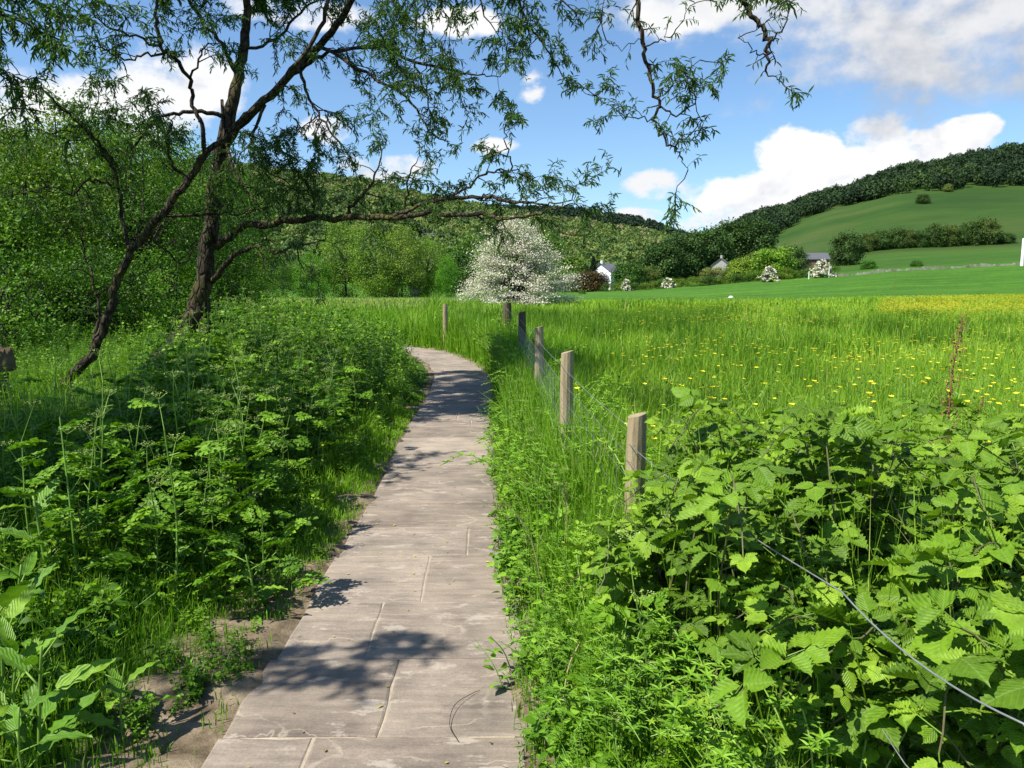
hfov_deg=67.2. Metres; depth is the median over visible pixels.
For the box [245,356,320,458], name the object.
cow parsley
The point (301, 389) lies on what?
cow parsley
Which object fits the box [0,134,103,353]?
riverside tree
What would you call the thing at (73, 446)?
cow parsley
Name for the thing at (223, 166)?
willow tree
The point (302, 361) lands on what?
cow parsley
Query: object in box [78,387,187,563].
cow parsley
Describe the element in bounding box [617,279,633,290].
hedge bush
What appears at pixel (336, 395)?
cow parsley
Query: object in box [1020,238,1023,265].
marker post
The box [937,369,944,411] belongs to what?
buttercup
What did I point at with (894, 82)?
sky
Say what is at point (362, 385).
cow parsley
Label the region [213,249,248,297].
field edge tree
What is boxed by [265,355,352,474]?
cow parsley
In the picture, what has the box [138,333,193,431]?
cow parsley
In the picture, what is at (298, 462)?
cow parsley
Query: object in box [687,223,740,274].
valley tree
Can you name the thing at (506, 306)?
fence post
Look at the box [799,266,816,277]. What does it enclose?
hedge bush
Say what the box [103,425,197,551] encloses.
cow parsley
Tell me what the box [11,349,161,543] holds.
cow parsley
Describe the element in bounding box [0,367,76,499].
cow parsley
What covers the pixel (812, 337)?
meadow grass
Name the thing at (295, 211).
conifer tree
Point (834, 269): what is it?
hedge bush
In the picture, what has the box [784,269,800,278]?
hedge bush
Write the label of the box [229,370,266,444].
cow parsley
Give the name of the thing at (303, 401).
cow parsley
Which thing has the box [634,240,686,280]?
valley tree
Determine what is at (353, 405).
cow parsley
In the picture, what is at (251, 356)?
cow parsley
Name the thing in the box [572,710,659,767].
cow parsley
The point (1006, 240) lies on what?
valley tree
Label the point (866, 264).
valley tree
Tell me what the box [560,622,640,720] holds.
cow parsley
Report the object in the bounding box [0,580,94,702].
dock plant
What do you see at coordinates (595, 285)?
valley tree
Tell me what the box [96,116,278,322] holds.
riverside tree
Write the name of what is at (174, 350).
cow parsley
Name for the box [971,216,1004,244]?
valley tree
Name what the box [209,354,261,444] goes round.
cow parsley
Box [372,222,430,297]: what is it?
field edge tree
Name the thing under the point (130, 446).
cow parsley
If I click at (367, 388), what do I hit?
cow parsley
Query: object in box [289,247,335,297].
field edge tree
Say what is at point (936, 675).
fence wire
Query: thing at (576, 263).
valley tree
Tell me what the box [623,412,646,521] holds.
fence post
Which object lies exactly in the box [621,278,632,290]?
hawthorn tree
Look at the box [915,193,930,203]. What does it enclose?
valley tree
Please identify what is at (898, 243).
valley tree
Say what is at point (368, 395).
cow parsley
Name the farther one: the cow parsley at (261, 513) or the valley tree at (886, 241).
the valley tree at (886, 241)
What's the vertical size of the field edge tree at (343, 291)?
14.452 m
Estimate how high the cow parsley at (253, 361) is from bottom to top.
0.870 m
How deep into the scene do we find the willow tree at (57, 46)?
5.31 m
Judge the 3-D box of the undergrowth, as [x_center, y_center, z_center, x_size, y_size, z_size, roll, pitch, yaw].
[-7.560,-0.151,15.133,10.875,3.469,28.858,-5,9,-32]
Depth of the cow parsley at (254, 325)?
9.05 m
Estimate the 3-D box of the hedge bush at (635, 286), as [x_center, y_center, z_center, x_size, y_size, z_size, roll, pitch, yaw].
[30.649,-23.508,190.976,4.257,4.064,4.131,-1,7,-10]
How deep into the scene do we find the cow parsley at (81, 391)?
5.03 m
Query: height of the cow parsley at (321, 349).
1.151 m
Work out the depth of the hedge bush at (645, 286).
189.54 m
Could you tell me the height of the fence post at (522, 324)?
1.494 m
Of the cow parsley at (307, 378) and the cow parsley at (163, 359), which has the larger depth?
the cow parsley at (307, 378)
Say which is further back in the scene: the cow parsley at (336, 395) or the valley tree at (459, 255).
the valley tree at (459, 255)
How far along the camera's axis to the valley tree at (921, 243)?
303.24 m
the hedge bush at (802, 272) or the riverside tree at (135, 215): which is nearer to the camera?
the riverside tree at (135, 215)
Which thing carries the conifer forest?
on the ground at (1002, 203)
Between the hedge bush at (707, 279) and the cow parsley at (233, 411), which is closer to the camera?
the cow parsley at (233, 411)
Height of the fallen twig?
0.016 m
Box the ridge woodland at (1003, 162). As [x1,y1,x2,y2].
[652,142,1023,264]
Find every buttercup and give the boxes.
[659,378,666,450]
[754,367,762,417]
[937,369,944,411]
[981,374,993,426]
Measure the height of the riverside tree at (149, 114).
10.244 m
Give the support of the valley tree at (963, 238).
on the ground at (1002, 203)
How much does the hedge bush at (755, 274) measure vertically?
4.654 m
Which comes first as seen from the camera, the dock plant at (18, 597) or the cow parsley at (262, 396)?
the dock plant at (18, 597)
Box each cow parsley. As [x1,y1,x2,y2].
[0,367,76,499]
[0,380,73,518]
[0,382,164,589]
[0,385,37,514]
[0,401,95,567]
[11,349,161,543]
[15,339,112,470]
[35,410,144,579]
[55,388,150,537]
[56,370,156,490]
[60,375,164,538]
[77,335,147,443]
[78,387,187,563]
[95,440,197,592]
[102,390,235,614]
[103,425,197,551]
[106,384,191,495]
[107,338,170,461]
[114,382,174,482]
[128,354,185,444]
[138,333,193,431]
[148,335,252,457]
[148,364,252,511]
[149,331,207,411]
[152,368,204,435]
[153,343,229,479]
[154,410,284,575]
[158,316,216,393]
[158,388,253,537]
[161,358,223,468]
[165,441,252,578]
[166,373,223,489]
[167,394,282,568]
[168,393,299,549]
[176,407,248,511]
[181,350,207,391]
[182,419,267,534]
[186,378,300,538]
[196,394,282,542]
[197,385,295,522]
[201,383,250,467]
[203,356,280,483]
[207,491,331,592]
[208,306,258,374]
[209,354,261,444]
[217,388,303,530]
[218,324,256,390]
[220,334,262,392]
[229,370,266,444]
[231,351,286,456]
[232,323,264,375]
[232,335,301,439]
[236,306,284,370]
[237,340,255,379]
[241,397,322,511]
[243,309,276,370]
[244,320,283,368]
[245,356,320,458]
[245,375,285,454]
[247,343,312,436]
[247,371,299,448]
[248,334,277,385]
[248,344,283,409]
[248,386,319,495]
[262,359,292,426]
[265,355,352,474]
[267,333,330,425]
[268,312,303,388]
[270,318,298,364]
[270,370,325,452]
[279,327,294,363]
[281,345,335,418]
[282,356,359,469]
[283,356,319,413]
[284,333,317,377]
[293,326,331,395]
[299,371,332,419]
[302,341,369,448]
[304,349,350,432]
[305,342,338,409]
[307,366,356,443]
[315,362,350,416]
[315,369,354,428]
[316,347,349,407]
[322,345,372,407]
[325,353,360,415]
[331,350,379,415]
[332,348,384,427]
[343,356,372,410]
[546,656,649,752]
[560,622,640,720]
[571,528,709,755]
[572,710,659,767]
[601,660,708,767]
[631,605,727,739]
[648,658,778,767]
[653,713,731,767]
[729,717,826,767]
[730,746,789,767]
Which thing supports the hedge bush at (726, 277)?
on the ground at (1002, 203)
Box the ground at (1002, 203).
[0,169,1023,767]
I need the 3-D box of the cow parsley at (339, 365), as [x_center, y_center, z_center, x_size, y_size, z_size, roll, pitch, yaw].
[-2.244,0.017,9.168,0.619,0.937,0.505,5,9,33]
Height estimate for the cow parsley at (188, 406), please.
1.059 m
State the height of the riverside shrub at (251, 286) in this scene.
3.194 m
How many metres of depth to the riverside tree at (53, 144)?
21.86 m
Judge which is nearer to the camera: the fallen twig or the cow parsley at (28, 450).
the fallen twig
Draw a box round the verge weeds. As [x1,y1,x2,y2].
[435,305,912,767]
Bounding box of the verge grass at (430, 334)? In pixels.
[0,296,873,767]
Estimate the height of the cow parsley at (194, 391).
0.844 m
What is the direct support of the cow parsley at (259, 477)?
on the ground at (1002, 203)
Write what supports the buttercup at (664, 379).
on the ground at (1002, 203)
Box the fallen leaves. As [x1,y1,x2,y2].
[245,393,510,767]
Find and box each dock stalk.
[936,314,968,466]
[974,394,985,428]
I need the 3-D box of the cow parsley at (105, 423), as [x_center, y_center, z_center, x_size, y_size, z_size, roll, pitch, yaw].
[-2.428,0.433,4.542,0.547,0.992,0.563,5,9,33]
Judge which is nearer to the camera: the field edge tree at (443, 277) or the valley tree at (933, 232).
the field edge tree at (443, 277)
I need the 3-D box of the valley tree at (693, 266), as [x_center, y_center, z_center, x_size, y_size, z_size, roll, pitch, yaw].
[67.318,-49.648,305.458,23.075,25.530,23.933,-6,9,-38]
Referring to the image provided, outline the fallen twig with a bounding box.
[449,690,479,741]
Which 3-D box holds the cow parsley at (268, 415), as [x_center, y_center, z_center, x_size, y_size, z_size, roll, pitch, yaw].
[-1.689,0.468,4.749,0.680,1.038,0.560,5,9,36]
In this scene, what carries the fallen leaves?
on the path
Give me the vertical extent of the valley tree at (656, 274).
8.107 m
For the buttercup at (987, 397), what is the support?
on the ground at (1002, 203)
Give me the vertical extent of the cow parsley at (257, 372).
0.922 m
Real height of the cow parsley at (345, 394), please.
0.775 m
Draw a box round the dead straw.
[499,403,661,705]
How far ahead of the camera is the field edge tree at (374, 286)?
115.38 m
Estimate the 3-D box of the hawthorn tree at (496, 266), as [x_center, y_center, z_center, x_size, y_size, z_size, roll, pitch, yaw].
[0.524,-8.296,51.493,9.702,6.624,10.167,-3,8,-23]
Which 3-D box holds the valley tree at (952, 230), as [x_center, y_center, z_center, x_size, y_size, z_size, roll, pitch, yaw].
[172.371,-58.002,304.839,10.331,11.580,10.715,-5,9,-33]
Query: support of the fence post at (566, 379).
on the ground at (1002, 203)
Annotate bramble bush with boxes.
[558,471,772,689]
[579,386,1023,751]
[625,393,965,556]
[676,398,971,506]
[685,520,1023,767]
[775,397,1023,600]
[955,513,1023,621]
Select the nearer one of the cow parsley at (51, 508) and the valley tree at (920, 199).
the cow parsley at (51, 508)
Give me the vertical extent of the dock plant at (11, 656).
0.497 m
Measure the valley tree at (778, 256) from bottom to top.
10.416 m
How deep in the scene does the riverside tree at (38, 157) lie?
18.91 m
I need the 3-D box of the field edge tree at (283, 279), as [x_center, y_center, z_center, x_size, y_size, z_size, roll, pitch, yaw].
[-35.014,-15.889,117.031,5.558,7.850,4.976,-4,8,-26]
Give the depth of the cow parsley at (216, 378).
5.72 m
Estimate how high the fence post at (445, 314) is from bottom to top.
1.414 m
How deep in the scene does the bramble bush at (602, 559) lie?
2.74 m
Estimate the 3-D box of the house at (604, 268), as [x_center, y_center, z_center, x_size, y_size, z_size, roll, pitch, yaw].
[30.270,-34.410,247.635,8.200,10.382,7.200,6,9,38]
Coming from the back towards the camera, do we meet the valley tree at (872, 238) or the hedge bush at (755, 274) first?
the valley tree at (872, 238)
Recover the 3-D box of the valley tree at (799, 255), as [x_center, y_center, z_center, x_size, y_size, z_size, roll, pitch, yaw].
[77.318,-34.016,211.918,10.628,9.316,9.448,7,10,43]
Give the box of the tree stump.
[0,344,15,398]
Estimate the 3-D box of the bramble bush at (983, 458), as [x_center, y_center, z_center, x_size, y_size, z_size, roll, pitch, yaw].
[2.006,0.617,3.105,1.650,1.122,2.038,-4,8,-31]
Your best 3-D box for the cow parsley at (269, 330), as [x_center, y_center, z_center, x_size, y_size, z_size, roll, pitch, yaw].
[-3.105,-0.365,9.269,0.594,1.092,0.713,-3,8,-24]
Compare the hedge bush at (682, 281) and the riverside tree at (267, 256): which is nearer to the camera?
the riverside tree at (267, 256)
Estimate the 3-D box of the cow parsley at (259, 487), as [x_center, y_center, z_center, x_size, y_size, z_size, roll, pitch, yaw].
[-1.624,0.556,4.490,0.672,1.018,0.551,3,8,23]
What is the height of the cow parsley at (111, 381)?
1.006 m
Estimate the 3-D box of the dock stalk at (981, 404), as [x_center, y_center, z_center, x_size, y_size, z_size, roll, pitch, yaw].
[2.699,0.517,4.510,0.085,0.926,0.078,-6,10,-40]
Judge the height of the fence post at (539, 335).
1.416 m
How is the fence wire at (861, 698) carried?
attached to the fence post at (636, 431)
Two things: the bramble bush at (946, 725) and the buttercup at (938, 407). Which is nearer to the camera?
the bramble bush at (946, 725)
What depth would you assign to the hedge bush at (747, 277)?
180.96 m
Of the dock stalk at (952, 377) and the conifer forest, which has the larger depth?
the conifer forest
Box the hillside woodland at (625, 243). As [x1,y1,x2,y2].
[140,158,714,283]
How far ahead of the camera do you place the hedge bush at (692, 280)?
184.95 m
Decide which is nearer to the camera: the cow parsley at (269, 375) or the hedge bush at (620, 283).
the cow parsley at (269, 375)
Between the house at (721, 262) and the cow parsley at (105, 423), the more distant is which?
the house at (721, 262)
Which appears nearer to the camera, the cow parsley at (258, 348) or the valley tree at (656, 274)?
the cow parsley at (258, 348)
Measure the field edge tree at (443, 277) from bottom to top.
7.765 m
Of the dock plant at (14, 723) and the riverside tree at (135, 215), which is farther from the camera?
the riverside tree at (135, 215)
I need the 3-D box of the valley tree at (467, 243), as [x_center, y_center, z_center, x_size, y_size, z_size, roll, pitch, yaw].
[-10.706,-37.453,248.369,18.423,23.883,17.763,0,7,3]
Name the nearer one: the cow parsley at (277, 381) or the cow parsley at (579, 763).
the cow parsley at (579, 763)
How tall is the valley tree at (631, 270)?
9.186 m
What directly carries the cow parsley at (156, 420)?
on the ground at (1002, 203)
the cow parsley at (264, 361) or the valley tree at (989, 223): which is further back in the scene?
the valley tree at (989, 223)
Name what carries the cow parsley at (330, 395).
on the ground at (1002, 203)
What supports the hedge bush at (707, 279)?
on the ground at (1002, 203)
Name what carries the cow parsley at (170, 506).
on the ground at (1002, 203)
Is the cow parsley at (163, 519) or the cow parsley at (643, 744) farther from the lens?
the cow parsley at (163, 519)
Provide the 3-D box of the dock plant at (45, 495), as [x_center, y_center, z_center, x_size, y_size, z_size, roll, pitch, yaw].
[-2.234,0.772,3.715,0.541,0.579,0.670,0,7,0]
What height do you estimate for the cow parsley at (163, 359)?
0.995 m
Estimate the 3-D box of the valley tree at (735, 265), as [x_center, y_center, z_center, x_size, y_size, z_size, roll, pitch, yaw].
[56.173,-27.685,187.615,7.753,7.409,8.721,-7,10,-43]
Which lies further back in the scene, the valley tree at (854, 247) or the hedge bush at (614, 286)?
the valley tree at (854, 247)
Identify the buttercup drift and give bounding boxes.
[585,294,1023,361]
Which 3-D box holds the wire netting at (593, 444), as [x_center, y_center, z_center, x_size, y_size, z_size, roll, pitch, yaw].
[0.475,0.570,4.912,0.002,1.016,1.622,-1,7,-9]
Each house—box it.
[595,260,617,289]
[711,255,727,277]
[800,253,830,267]
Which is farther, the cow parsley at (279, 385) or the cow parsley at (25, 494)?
the cow parsley at (279, 385)
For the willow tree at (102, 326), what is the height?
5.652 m
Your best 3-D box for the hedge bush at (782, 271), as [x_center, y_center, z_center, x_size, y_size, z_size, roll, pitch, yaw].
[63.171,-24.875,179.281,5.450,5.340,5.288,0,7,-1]
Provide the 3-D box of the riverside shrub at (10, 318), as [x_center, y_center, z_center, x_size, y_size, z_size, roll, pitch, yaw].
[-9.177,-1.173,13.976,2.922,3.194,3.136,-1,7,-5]
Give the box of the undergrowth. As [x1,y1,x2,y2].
[0,288,427,747]
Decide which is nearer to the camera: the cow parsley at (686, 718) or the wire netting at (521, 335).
the cow parsley at (686, 718)
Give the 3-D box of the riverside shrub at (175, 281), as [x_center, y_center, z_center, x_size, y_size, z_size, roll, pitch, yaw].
[-8.615,-1.859,18.917,3.165,3.460,3.398,5,9,33]
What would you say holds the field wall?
on the ground at (1002, 203)
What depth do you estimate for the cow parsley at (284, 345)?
9.43 m
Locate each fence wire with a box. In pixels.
[444,306,627,425]
[626,460,908,767]
[629,444,1023,725]
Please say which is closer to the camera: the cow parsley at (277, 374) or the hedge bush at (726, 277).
the cow parsley at (277, 374)
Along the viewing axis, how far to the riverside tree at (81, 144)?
30.53 m
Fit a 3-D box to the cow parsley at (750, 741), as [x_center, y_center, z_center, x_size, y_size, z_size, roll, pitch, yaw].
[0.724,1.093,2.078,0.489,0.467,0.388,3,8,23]
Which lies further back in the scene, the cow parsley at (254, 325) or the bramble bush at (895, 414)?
the cow parsley at (254, 325)
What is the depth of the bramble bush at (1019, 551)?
2.58 m
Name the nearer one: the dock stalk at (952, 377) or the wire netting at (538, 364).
the dock stalk at (952, 377)
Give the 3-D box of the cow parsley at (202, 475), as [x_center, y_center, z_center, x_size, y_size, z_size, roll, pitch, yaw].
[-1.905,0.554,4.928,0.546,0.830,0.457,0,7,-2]
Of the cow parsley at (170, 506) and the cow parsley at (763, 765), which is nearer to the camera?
the cow parsley at (763, 765)
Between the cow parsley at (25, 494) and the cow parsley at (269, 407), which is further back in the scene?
the cow parsley at (269, 407)
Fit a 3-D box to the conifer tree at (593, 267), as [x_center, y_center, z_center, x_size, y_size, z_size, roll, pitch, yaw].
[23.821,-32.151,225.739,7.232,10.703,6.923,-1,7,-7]
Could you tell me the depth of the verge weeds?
2.68 m
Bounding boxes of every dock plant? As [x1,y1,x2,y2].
[0,475,112,596]
[0,550,75,665]
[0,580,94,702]
[0,603,121,766]
[0,615,62,754]
[0,689,92,767]
[54,659,179,742]
[199,550,287,625]
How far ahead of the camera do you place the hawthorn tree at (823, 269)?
169.40 m
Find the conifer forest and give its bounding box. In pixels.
[483,203,701,236]
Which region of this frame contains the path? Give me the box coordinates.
[201,346,527,767]
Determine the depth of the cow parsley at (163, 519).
3.88 m
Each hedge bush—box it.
[598,283,611,291]
[608,283,619,290]
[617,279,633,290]
[630,282,642,290]
[639,282,652,289]
[649,280,661,289]
[655,278,664,288]
[675,278,687,287]
[680,276,697,286]
[694,278,708,286]
[698,275,718,285]
[711,276,726,284]
[721,275,735,283]
[727,273,745,283]
[740,273,753,281]
[746,270,762,281]
[777,266,794,279]
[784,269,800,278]
[795,269,808,277]
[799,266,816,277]
[829,265,842,273]
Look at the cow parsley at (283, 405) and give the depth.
6.68 m
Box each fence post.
[443,304,447,344]
[503,302,511,331]
[518,311,525,350]
[534,326,543,382]
[559,350,573,452]
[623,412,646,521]
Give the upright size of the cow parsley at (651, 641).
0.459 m
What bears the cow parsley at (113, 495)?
on the ground at (1002, 203)
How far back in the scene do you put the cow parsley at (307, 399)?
8.09 m
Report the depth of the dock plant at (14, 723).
2.48 m
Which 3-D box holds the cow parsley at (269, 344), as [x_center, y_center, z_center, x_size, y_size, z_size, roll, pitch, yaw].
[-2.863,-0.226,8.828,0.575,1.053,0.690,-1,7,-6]
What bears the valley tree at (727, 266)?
on the ground at (1002, 203)
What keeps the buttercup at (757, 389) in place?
on the ground at (1002, 203)
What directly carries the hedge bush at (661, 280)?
on the ground at (1002, 203)
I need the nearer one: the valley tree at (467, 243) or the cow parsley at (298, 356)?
the cow parsley at (298, 356)
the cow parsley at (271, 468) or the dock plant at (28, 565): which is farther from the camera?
the cow parsley at (271, 468)
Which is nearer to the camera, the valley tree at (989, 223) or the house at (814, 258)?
the house at (814, 258)
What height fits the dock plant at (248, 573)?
0.339 m
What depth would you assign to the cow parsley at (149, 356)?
5.96 m
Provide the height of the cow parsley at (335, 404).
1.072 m
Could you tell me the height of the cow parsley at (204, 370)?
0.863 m
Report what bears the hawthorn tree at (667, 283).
on the ground at (1002, 203)
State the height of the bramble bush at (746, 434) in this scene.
1.035 m
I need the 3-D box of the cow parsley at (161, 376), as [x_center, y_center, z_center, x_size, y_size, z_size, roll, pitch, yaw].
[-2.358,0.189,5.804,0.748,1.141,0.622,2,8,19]
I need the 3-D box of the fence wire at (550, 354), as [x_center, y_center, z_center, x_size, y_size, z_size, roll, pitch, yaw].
[-0.060,-0.918,11.805,1.049,0.298,15.679,-1,7,-8]
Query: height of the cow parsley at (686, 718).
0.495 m
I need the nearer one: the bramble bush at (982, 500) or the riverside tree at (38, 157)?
the bramble bush at (982, 500)
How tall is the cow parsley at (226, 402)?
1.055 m
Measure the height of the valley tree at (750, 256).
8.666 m
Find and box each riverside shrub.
[0,232,97,367]
[0,239,145,360]
[25,234,188,355]
[105,242,226,348]
[193,260,275,315]
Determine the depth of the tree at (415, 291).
119.14 m
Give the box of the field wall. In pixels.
[832,262,1019,276]
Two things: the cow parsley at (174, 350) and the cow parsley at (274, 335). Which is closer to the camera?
the cow parsley at (174, 350)
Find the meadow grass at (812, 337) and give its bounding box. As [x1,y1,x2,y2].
[384,291,1023,767]
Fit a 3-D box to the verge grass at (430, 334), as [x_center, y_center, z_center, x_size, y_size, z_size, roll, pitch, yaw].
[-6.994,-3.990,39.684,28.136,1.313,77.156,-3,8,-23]
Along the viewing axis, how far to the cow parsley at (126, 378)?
5.90 m
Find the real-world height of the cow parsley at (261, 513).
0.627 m
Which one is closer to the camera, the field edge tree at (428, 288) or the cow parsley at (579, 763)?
the cow parsley at (579, 763)
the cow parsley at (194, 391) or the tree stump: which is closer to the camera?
the cow parsley at (194, 391)
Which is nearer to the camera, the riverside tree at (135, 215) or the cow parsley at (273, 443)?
the cow parsley at (273, 443)
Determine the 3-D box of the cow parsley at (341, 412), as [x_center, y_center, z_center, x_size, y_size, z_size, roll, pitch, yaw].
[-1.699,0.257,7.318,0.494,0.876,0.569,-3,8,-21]
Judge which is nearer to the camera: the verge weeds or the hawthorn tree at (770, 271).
the verge weeds
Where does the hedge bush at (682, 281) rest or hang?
on the ground at (1002, 203)
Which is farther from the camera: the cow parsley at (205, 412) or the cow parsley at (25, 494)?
the cow parsley at (205, 412)
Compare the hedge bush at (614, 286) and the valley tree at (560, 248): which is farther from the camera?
the valley tree at (560, 248)
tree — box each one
[0,0,149,142]
[0,0,355,389]
[0,78,179,326]
[0,97,150,322]
[0,103,248,320]
[0,107,97,340]
[0,113,148,333]
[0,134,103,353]
[13,103,235,317]
[83,0,813,366]
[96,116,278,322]
[168,162,292,307]
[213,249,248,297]
[231,237,275,296]
[268,255,298,297]
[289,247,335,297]
[293,198,301,216]
[312,220,373,297]
[339,222,409,297]
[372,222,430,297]
[402,232,456,297]
[409,280,421,297]
[430,242,476,292]
[434,254,460,297]
[449,208,599,305]
[453,230,500,291]
[492,242,524,291]
[521,230,571,291]
[550,253,589,291]
[569,269,610,292]
[584,256,600,288]
[610,262,649,289]
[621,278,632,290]
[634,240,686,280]
[636,266,662,288]
[653,227,714,280]
[660,277,676,288]
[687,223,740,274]
[695,267,727,284]
[709,216,755,261]
[724,255,755,281]
[724,258,741,279]
[727,216,780,254]
[743,245,800,278]
[745,250,769,278]
[756,266,779,281]
[779,244,812,270]
[807,258,836,277]
[826,229,870,265]
[845,235,865,250]
[859,259,878,269]
[860,232,879,251]
[869,229,895,250]
[886,227,912,248]
[898,229,919,247]
[909,260,924,266]
[910,229,930,247]
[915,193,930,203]
[922,222,950,246]
[933,223,964,246]
[942,184,952,191]
[950,227,972,245]
[959,219,985,245]
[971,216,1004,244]
[996,233,1016,243]
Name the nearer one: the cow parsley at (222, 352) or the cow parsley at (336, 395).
the cow parsley at (336, 395)
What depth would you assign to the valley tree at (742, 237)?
320.08 m
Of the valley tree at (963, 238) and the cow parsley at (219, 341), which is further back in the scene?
the valley tree at (963, 238)
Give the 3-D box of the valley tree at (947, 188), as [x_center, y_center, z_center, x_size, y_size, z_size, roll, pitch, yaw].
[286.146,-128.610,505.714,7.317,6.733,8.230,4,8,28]
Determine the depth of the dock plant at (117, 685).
2.81 m
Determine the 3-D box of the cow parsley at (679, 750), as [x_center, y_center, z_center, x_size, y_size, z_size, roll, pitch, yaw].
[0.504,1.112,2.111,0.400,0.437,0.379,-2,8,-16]
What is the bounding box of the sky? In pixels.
[0,0,1023,232]
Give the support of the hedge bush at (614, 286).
on the ground at (1002, 203)
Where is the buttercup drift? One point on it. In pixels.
(903, 303)
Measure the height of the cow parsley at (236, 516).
0.959 m
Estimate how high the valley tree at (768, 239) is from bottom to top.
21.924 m
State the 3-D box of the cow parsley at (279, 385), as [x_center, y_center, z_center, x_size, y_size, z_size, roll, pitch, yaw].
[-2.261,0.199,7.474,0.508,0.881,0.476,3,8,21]
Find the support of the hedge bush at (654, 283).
on the ground at (1002, 203)
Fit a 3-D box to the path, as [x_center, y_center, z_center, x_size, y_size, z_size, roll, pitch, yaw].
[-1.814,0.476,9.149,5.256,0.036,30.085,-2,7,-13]
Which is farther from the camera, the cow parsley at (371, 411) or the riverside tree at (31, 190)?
the riverside tree at (31, 190)
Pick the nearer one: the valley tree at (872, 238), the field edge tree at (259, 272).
the field edge tree at (259, 272)
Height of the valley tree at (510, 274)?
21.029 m
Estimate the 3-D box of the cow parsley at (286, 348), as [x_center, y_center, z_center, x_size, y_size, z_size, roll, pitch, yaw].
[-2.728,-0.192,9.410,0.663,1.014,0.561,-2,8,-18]
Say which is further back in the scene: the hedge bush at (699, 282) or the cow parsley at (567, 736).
the hedge bush at (699, 282)
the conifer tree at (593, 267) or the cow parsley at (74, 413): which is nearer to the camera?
the cow parsley at (74, 413)
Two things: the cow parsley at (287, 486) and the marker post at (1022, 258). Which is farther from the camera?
the marker post at (1022, 258)
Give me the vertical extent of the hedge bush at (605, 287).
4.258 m
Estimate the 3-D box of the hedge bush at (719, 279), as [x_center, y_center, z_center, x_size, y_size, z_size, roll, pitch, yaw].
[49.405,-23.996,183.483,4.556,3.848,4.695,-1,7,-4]
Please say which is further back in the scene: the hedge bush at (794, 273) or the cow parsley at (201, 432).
the hedge bush at (794, 273)
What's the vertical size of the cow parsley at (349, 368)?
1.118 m
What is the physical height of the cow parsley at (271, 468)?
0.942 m
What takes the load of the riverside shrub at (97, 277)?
on the ground at (1002, 203)
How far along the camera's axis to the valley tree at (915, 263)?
186.94 m
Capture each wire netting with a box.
[520,329,533,370]
[534,345,557,431]
[559,379,625,516]
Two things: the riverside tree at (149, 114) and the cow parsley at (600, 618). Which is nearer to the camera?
the cow parsley at (600, 618)
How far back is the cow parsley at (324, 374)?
8.86 m
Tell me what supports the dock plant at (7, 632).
on the ground at (1002, 203)
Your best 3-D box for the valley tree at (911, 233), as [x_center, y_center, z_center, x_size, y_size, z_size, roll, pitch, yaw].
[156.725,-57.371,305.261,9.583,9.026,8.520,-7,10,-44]
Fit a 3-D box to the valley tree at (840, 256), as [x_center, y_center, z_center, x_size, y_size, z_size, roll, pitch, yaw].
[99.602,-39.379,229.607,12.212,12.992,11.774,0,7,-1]
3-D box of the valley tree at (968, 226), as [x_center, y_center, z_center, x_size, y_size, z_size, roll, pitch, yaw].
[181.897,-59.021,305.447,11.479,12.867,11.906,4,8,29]
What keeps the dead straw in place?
on the ground at (1002, 203)
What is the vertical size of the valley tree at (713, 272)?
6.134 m
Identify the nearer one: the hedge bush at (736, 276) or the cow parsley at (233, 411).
the cow parsley at (233, 411)
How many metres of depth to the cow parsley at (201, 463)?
4.69 m
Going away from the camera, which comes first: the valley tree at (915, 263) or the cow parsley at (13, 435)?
the cow parsley at (13, 435)
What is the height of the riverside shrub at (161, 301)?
3.327 m
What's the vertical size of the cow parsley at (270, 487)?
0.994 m
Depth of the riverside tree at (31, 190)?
28.34 m
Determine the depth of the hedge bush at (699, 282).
183.60 m
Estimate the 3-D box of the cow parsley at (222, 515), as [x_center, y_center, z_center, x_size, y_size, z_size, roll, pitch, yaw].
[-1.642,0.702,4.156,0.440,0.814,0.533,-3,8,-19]

